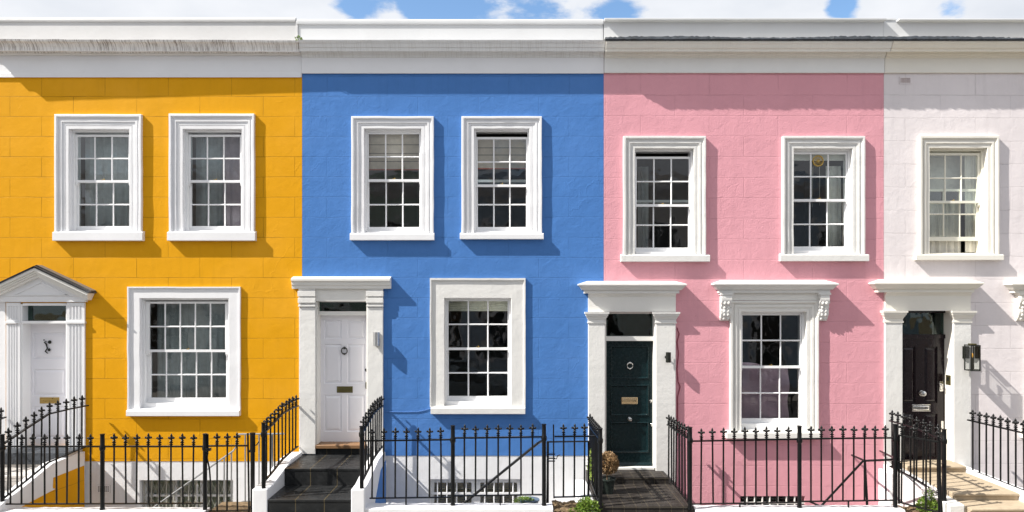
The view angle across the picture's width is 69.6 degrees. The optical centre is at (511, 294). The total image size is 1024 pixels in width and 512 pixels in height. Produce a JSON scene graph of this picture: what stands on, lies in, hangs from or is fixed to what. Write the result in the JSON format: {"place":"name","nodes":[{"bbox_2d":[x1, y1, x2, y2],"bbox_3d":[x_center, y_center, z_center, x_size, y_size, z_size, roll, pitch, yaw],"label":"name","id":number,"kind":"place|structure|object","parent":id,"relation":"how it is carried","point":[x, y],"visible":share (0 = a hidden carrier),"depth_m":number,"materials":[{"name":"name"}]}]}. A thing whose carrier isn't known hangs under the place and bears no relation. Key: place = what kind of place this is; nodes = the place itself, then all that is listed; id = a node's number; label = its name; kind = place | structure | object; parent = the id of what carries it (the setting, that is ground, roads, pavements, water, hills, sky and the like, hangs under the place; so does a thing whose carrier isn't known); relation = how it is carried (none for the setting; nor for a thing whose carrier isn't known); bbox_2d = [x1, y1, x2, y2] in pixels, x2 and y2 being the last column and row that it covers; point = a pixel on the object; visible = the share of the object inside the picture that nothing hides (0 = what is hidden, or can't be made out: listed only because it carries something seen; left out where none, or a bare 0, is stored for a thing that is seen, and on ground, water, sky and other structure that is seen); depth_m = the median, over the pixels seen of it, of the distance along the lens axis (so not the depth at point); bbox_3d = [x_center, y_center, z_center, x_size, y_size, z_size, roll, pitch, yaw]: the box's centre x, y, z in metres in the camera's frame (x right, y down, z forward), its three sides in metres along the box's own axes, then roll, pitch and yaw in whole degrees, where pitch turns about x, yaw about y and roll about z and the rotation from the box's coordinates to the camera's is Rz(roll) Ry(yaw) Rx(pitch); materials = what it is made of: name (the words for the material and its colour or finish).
{"place":"outdoors","nodes":[
{"label":"outdoors","id":0,"kind":"place"},
{"bbox_2d":[0,447,84,511],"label":"front steps","id":1,"kind":"structure","parent":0,"point":[51,484],"depth_m":11.45,"materials":[{"name":"paint"}]},
{"bbox_2d":[0,407,6,433],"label":"iron railing","id":2,"kind":"object","parent":1,"relation":"on","point":[1,415],"visible":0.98,"depth_m":11.84,"materials":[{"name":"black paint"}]},
{"bbox_2d":[3,395,88,498],"bbox_3d":[-7.021,2.245,11.142,0.129,1.285,1.561,0,0,13],"label":"iron railing","id":3,"kind":"object","parent":1,"relation":"on","point":[41,410],"visible":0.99,"depth_m":11.04,"materials":[{"name":"black metal"}]},
{"bbox_2d":[212,502,247,509],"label":"soil","id":4,"kind":"structure","parent":0,"point":[232,506],"depth_m":10.71,"materials":[{"name":"brown soil"}]},
{"bbox_2d":[250,432,258,511],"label":"gate post","id":5,"kind":"object","parent":4,"relation":"on","point":[252,460],"visible":1,"depth_m":10.37,"materials":[{"name":"black metal"}]},
{"bbox_2d":[205,433,250,511],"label":"iron gate","id":6,"kind":"structure","parent":5,"relation":"attached to","point":[216,445],"depth_m":10.39,"materials":[{"name":"black metal"}]},
{"bbox_2d":[0,0,1023,19],"label":"sky","id":7,"kind":"structure","parent":0,"point":[300,9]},
{"bbox_2d":[552,500,584,511],"bbox_3d":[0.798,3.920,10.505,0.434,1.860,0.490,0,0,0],"label":"rock","id":8,"kind":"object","parent":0,"point":[559,506],"depth_m":10.51,"materials":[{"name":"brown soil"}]},
{"bbox_2d":[566,496,602,511],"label":"leafy weed","id":9,"kind":"object","parent":8,"relation":"on","point":[588,503],"visible":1,"depth_m":10.29,"materials":[{"name":"green plant"}]},
{"bbox_2d":[575,470,693,511],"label":"front steps","id":10,"kind":"structure","parent":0,"point":[645,491],"depth_m":10.97,"materials":[{"name":"brown tile"}]},
{"bbox_2d":[546,441,589,502],"bbox_3d":[0.825,2.631,10.850,0.647,0.961,0.044,0,0,0],"label":"stair guard","id":11,"kind":"object","parent":10,"relation":"on","point":[547,487],"visible":0.69,"depth_m":10.84,"materials":[{"name":"black paint"}]},
{"bbox_2d":[586,449,593,483],"bbox_3d":[1.255,2.695,11.453,0.234,0.711,0.306,0,0,0],"label":"climbing shrub","id":12,"kind":"object","parent":10,"relation":"on","point":[590,475],"visible":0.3,"depth_m":11.42,"materials":[{"name":"green plant"}]},
{"bbox_2d":[587,414,602,508],"bbox_3d":[1.234,2.415,11.026,0.112,1.149,1.509,0,0,0],"label":"iron railing","id":13,"kind":"object","parent":10,"relation":"on","point":[596,429],"visible":1,"depth_m":10.74,"materials":[{"name":"black metal"}]},
{"bbox_2d":[602,451,619,493],"bbox_3d":[1.437,2.646,10.996,0.353,0.632,0.351,0,0,0],"label":"potted bush","id":14,"kind":"object","parent":10,"relation":"on","point":[610,459],"visible":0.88,"depth_m":10.91,"materials":[{"name":"brown plant"}]},
{"bbox_2d":[666,414,692,509],"bbox_3d":[2.489,2.430,11.026,0.109,1.160,1.509,0,0,0],"label":"iron railing","id":15,"kind":"object","parent":10,"relation":"on","point":[675,425],"visible":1,"depth_m":10.79,"materials":[{"name":"black metal"}]},
{"bbox_2d":[891,504,936,511],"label":"soil","id":16,"kind":"structure","parent":0,"point":[909,509],"depth_m":10.54,"materials":[{"name":"brown soil"}]},
{"bbox_2d":[915,485,937,511],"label":"flowering weed","id":17,"kind":"object","parent":16,"relation":"on","point":[933,504],"visible":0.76,"depth_m":10.34,"materials":[{"name":"green plant"}]},
{"bbox_2d":[879,460,1023,511],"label":"front steps","id":18,"kind":"structure","parent":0,"point":[968,489],"depth_m":10.89,"materials":[{"name":"stone"}]},
{"bbox_2d":[889,410,946,500],"bbox_3d":[6.062,2.363,11.061,0.110,1.074,1.519,0,0,0],"label":"iron railing","id":19,"kind":"object","parent":18,"relation":"on","point":[916,420],"visible":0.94,"depth_m":10.85,"materials":[{"name":"black metal"}]},
{"bbox_2d":[967,409,1023,489],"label":"iron railing","id":20,"kind":"object","parent":18,"relation":"on","point":[1000,419],"visible":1,"depth_m":10.93,"materials":[{"name":"black metal"}]},
{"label":"basement area floor","id":21,"kind":"structure","parent":0,"visible":0},
{"bbox_2d":[2,507,209,511],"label":"wall","id":22,"kind":"structure","parent":21,"relation":"on","point":[107,509],"depth_m":10.40,"materials":[{"name":"white paint"}]},
{"bbox_2d":[0,433,207,511],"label":"iron railing","id":23,"kind":"object","parent":22,"relation":"on","point":[102,448],"visible":1,"depth_m":10.39,"materials":[{"name":"black metal"}]},
{"bbox_2d":[252,452,385,511],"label":"front steps","id":24,"kind":"structure","parent":21,"relation":"on","point":[297,482],"depth_m":10.89,"materials":[{"name":"black stone"}]},
{"bbox_2d":[153,433,283,506],"bbox_3d":[-4.495,2.743,11.200,2.069,1.281,0.060,0,0,0],"label":"stair handrail","id":25,"kind":"object","parent":24,"relation":"attached to","point":[229,453],"visible":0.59,"depth_m":11.19,"materials":[{"name":"grey metal"}]},
{"bbox_2d":[261,395,298,488],"bbox_3d":[-3.469,2.177,11.106,0.109,1.145,1.689,0,0,0],"label":"iron railing","id":26,"kind":"object","parent":24,"relation":"on","point":[265,427],"visible":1,"depth_m":10.78,"materials":[{"name":"black metal"}]},
{"bbox_2d":[359,395,383,488],"bbox_3d":[-2.099,2.178,11.106,0.110,1.144,1.689,0,0,0],"label":"iron railing","id":27,"kind":"object","parent":24,"relation":"on","point":[374,412],"visible":1,"depth_m":10.94,"materials":[{"name":"black metal"}]},
{"bbox_2d":[365,503,552,511],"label":"wall","id":28,"kind":"structure","parent":21,"relation":"on","point":[457,507],"depth_m":10.29,"materials":[{"name":"white paint"}]},
{"bbox_2d":[364,424,546,505],"bbox_3d":[-0.805,2.404,10.402,2.593,1.172,0.114,0,0,0],"label":"iron railing","id":29,"kind":"object","parent":28,"relation":"on","point":[453,438],"visible":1,"depth_m":10.39,"materials":[{"name":"black metal"}]},
{"bbox_2d":[463,440,541,502],"bbox_3d":[-0.106,2.626,10.875,1.409,1.145,0.273,0,0,28],"label":"handrail","id":30,"kind":"object","parent":29,"relation":"attached to","point":[504,470],"visible":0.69,"depth_m":10.88,"materials":[{"name":"black metal"}]},
{"bbox_2d":[547,423,596,497],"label":"iron gate","id":31,"kind":"structure","parent":29,"relation":"attached to","point":[574,435],"depth_m":10.39,"materials":[{"name":"black metal"}]},
{"bbox_2d":[513,496,539,502],"bbox_3d":[0.205,3.097,10.800,0.550,0.281,0.400,0,0,0],"label":"cushion plant","id":32,"kind":"object","parent":21,"relation":"on","point":[527,499],"visible":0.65,"depth_m":10.78,"materials":[{"name":"green plant"}]},
{"bbox_2d":[692,505,904,511],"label":"wall","id":33,"kind":"structure","parent":21,"relation":"on","point":[794,508],"depth_m":10.35,"materials":[{"name":"white paint"}]},
{"bbox_2d":[692,424,897,507],"bbox_3d":[3.987,2.439,10.401,2.918,1.223,0.113,0,0,0],"label":"iron railing","id":34,"kind":"object","parent":33,"relation":"on","point":[799,439],"visible":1,"depth_m":10.39,"materials":[{"name":"black metal"}]},
{"bbox_2d":[897,423,942,511],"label":"iron gate","id":35,"kind":"structure","parent":34,"relation":"attached to","point":[926,439],"depth_m":10.20,"materials":[{"name":"black metal"}]},
{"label":"ground","id":36,"kind":"structure","parent":0,"visible":0},
{"bbox_2d":[0,17,301,508],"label":"terraced house","id":37,"kind":"structure","parent":36,"relation":"on","point":[79,300],"depth_m":12.00,"materials":[{"name":"yellow paint"}]},
{"bbox_2d":[29,324,65,445],"bbox_3d":[-7.691,1.507,12.196,0.720,2.049,0.078,0,0,0],"label":"door","id":38,"kind":"structure","parent":37,"relation":"in","point":[48,341],"depth_m":12.19,"materials":[{"name":"white wood"}]},
{"bbox_2d":[52,114,144,240],"bbox_3d":[-6.702,-1.896,12.088,1.456,2.053,0.345,0,0,0],"label":"window","id":39,"kind":"structure","parent":37,"relation":"in","point":[69,129],"depth_m":11.98,"materials":[{"name":"white wood"}]},
{"bbox_2d":[85,138,128,225],"bbox_3d":[-6.714,-1.851,12.361,0.895,1.552,0.035,0,0,0],"label":"net curtain","id":40,"kind":"object","parent":37,"relation":"hanging from","point":[103,171],"visible":0.64,"depth_m":12.36,"materials":[{"name":"white fabric"}]},
{"bbox_2d":[126,287,240,415],"bbox_3d":[-5.329,0.922,12.088,1.839,2.095,0.345,0,0,0],"label":"window","id":41,"kind":"structure","parent":37,"relation":"in","point":[140,401],"depth_m":11.99,"materials":[{"name":"white wood"}]},
{"bbox_2d":[143,480,232,508],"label":"basement window","id":42,"kind":"structure","parent":37,"relation":"in","point":[153,484],"depth_m":12.15,"materials":[{"name":"white glass"}]},
{"bbox_2d":[157,304,225,396],"bbox_3d":[-5.327,0.932,12.421,1.308,1.640,0.031,0,0,0],"label":"net curtain","id":43,"kind":"object","parent":37,"relation":"hanging from","point":[189,358],"visible":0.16,"depth_m":12.42,"materials":[{"name":"white fabric"}]},
{"bbox_2d":[196,138,222,225],"bbox_3d":[-4.989,-1.851,12.362,0.634,1.552,0.036,0,0,0],"label":"net curtain","id":44,"kind":"object","parent":37,"relation":"hanging from","point":[215,150],"visible":0.73,"depth_m":12.36,"materials":[{"name":"white fabric"}]},
{"bbox_2d":[167,114,256,240],"bbox_3d":[-4.865,-1.900,12.088,1.423,2.061,0.345,0,0,0],"label":"window","id":45,"kind":"structure","parent":37,"relation":"in","point":[182,127],"depth_m":11.98,"materials":[{"name":"white wood"}]},
{"bbox_2d":[223,137,240,225],"bbox_3d":[-4.616,-1.851,12.302,0.423,1.552,0.036,0,0,0],"label":"side curtain","id":46,"kind":"object","parent":37,"relation":"hanging from","point":[232,172],"visible":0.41,"depth_m":12.30,"materials":[{"name":"grey fabric"}]},
{"bbox_2d":[291,19,604,502],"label":"terraced house","id":47,"kind":"structure","parent":36,"relation":"on","point":[398,260],"depth_m":12.00,"materials":[{"name":"blue paint"}]},
{"bbox_2d":[321,315,366,441],"bbox_3d":[-2.789,1.404,12.224,0.837,2.164,0.082,0,0,0],"label":"door","id":48,"kind":"structure","parent":47,"relation":"in","point":[343,337],"depth_m":12.22,"materials":[{"name":"white wood"}]},
{"bbox_2d":[373,332,379,345],"bbox_3d":[-2.194,0.717,11.901,0.108,0.219,0.104,0,0,0],"label":"wall light","id":49,"kind":"object","parent":47,"relation":"attached to","point":[376,338],"visible":1,"depth_m":11.86,"materials":[{"name":"metal"}]},
{"bbox_2d":[350,116,434,240],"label":"window","id":50,"kind":"structure","parent":47,"relation":"in","point":[362,127],"depth_m":11.98,"materials":[{"name":"white wood"}]},
{"bbox_2d":[369,135,418,169],"bbox_3d":[-1.938,-2.370,12.220,0.888,0.630,0.040,0,0,0],"label":"roller blind","id":51,"kind":"object","parent":47,"relation":"attached to","point":[393,145],"visible":0.68,"depth_m":12.21,"materials":[{"name":"white fabric"}]},
{"bbox_2d":[431,479,519,502],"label":"basement window","id":52,"kind":"structure","parent":47,"relation":"in","point":[435,492],"depth_m":12.08,"materials":[{"name":"white glass"}]},
{"bbox_2d":[430,278,525,413],"bbox_3d":[-0.557,0.835,12.088,1.558,2.202,0.345,0,0,0],"label":"window","id":53,"kind":"structure","parent":47,"relation":"in","point":[442,290],"depth_m":11.99,"materials":[{"name":"white wood"}]},
{"bbox_2d":[449,301,507,310],"bbox_3d":[-0.557,0.167,12.220,1.032,0.220,0.040,0,0,0],"label":"roller blind","id":54,"kind":"object","parent":47,"relation":"attached to","point":[478,305],"visible":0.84,"depth_m":12.21,"materials":[{"name":"beige fabric"}]},
{"bbox_2d":[478,140,525,168],"bbox_3d":[-0.166,-2.339,12.220,0.854,0.533,0.040,0,0,0],"label":"roller blind","id":55,"kind":"object","parent":47,"relation":"attached to","point":[485,150],"visible":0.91,"depth_m":12.21,"materials":[{"name":"white fabric"}]},
{"bbox_2d":[460,116,543,238],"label":"window","id":56,"kind":"structure","parent":47,"relation":"in","point":[472,126],"depth_m":11.98,"materials":[{"name":"white wood"}]},
{"bbox_2d":[577,18,893,504],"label":"terraced house","id":57,"kind":"structure","parent":36,"relation":"on","point":[714,125],"depth_m":12.00,"materials":[{"name":"pink paint"}]},
{"bbox_2d":[606,341,652,465],"bbox_3d":[1.942,1.791,12.126,0.812,2.082,0.119,0,0,0],"label":"door","id":58,"kind":"structure","parent":57,"relation":"in","point":[629,364],"depth_m":12.14,"materials":[{"name":"green wood"}]},
{"bbox_2d":[638,166,648,247],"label":"side curtain","id":59,"kind":"object","parent":57,"relation":"hanging from","point":[643,194],"visible":0.78,"depth_m":12.70,"materials":[{"name":"grey fabric"}]},
{"bbox_2d":[620,136,709,261],"bbox_3d":[2.481,-1.548,12.085,1.439,2.036,0.350,0,0,0],"label":"window","id":60,"kind":"structure","parent":57,"relation":"in","point":[694,146],"depth_m":11.97,"materials":[{"name":"white wood"}]},
{"bbox_2d":[665,352,670,362],"bbox_3d":[2.517,1.014,11.891,0.086,0.166,0.116,0,0,0],"label":"wall light","id":61,"kind":"object","parent":57,"relation":"attached to","point":[668,357],"visible":1,"depth_m":11.84,"materials":[{"name":"black metal"}]},
{"bbox_2d":[742,362,789,417],"bbox_3d":[4.215,1.627,12.317,0.827,0.989,0.222,0,0,0],"label":"cafe curtain","id":62,"kind":"object","parent":57,"relation":"in","point":[751,383],"visible":0.79,"depth_m":12.30,"materials":[{"name":"white fabric"}]},
{"bbox_2d":[725,300,819,438],"bbox_3d":[4.224,1.213,12.070,1.518,2.228,0.380,0,0,0],"label":"window","id":63,"kind":"structure","parent":57,"relation":"in","point":[806,310],"depth_m":11.97,"materials":[{"name":"white wood"}]},
{"bbox_2d":[746,496,804,504],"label":"basement window","id":64,"kind":"structure","parent":57,"relation":"in","point":[746,496],"depth_m":12.01,"materials":[{"name":"white paint"}]},
{"bbox_2d":[794,155,843,160],"bbox_3d":[5.054,-2.286,12.220,0.917,0.140,0.040,0,0,0],"label":"roller blind","id":65,"kind":"object","parent":57,"relation":"attached to","point":[807,157],"visible":0.64,"depth_m":12.21,"materials":[{"name":"white fabric"}]},
{"bbox_2d":[779,136,868,260],"bbox_3d":[5.058,-1.552,12.085,1.431,2.028,0.350,0,0,0],"label":"window","id":66,"kind":"structure","parent":57,"relation":"in","point":[852,148],"depth_m":11.97,"materials":[{"name":"white wood"}]},
{"bbox_2d":[826,166,840,246],"bbox_3d":[5.388,-1.445,12.364,0.260,1.412,0.041,0,0,0],"label":"side curtain","id":67,"kind":"object","parent":57,"relation":"hanging from","point":[834,217],"visible":0.67,"depth_m":12.36,"materials":[{"name":"white fabric"}]},
{"bbox_2d":[809,454,892,504],"bbox_3d":[5.003,2.775,11.239,1.075,0.880,1.490,0,0,0],"label":"pipe handrail","id":68,"kind":"object","parent":57,"relation":"attached to","point":[849,475],"visible":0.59,"depth_m":11.09,"materials":[{"name":"black metal"}]},
{"bbox_2d":[868,18,1023,487],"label":"terraced house","id":69,"kind":"structure","parent":36,"relation":"on","point":[953,87],"depth_m":12.00,"materials":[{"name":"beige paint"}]},
{"bbox_2d":[902,339,943,459],"bbox_3d":[6.784,1.760,12.225,0.792,2.057,0.119,0,0,0],"label":"door","id":70,"kind":"structure","parent":69,"relation":"in","point":[922,359],"depth_m":12.24,"materials":[{"name":"black wood"}]},
{"bbox_2d":[929,204,960,252],"bbox_3d":[7.155,-1.108,12.282,0.653,0.859,0.045,0,0,0],"label":"cafe curtain","id":71,"kind":"object","parent":69,"relation":"attached to","point":[950,225],"visible":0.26,"depth_m":12.28,"materials":[{"name":"beige fabric"}]},
{"bbox_2d":[930,156,964,188],"bbox_3d":[7.250,-2.051,12.430,0.850,0.576,0.040,0,0,0],"label":"roller blind","id":72,"kind":"object","parent":69,"relation":"attached to","point":[937,166],"visible":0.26,"depth_m":12.42,"materials":[{"name":"white fabric"}]},
{"bbox_2d":[914,136,1003,259],"bbox_3d":[7.244,-1.564,12.088,1.415,2.019,0.345,0,0,0],"label":"window","id":73,"kind":"structure","parent":69,"relation":"in","point":[984,149],"depth_m":11.97,"materials":[{"name":"white wood"}]},
{"bbox_2d":[964,156,974,251],"bbox_3d":[7.596,-1.517,12.242,0.170,1.636,0.028,0,0,0],"label":"side curtain","id":74,"kind":"object","parent":69,"relation":"hanging from","point":[969,208],"visible":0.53,"depth_m":12.24,"materials":[{"name":"beige fabric"}]},
{"bbox_2d":[962,343,980,370],"bbox_3d":[7.378,1.005,11.841,0.162,0.435,0.217,0,0,0],"label":"wall lantern","id":75,"kind":"object","parent":69,"relation":"attached to","point":[975,359],"depth_m":11.83,"materials":[{"name":"black metal"}]}
]}

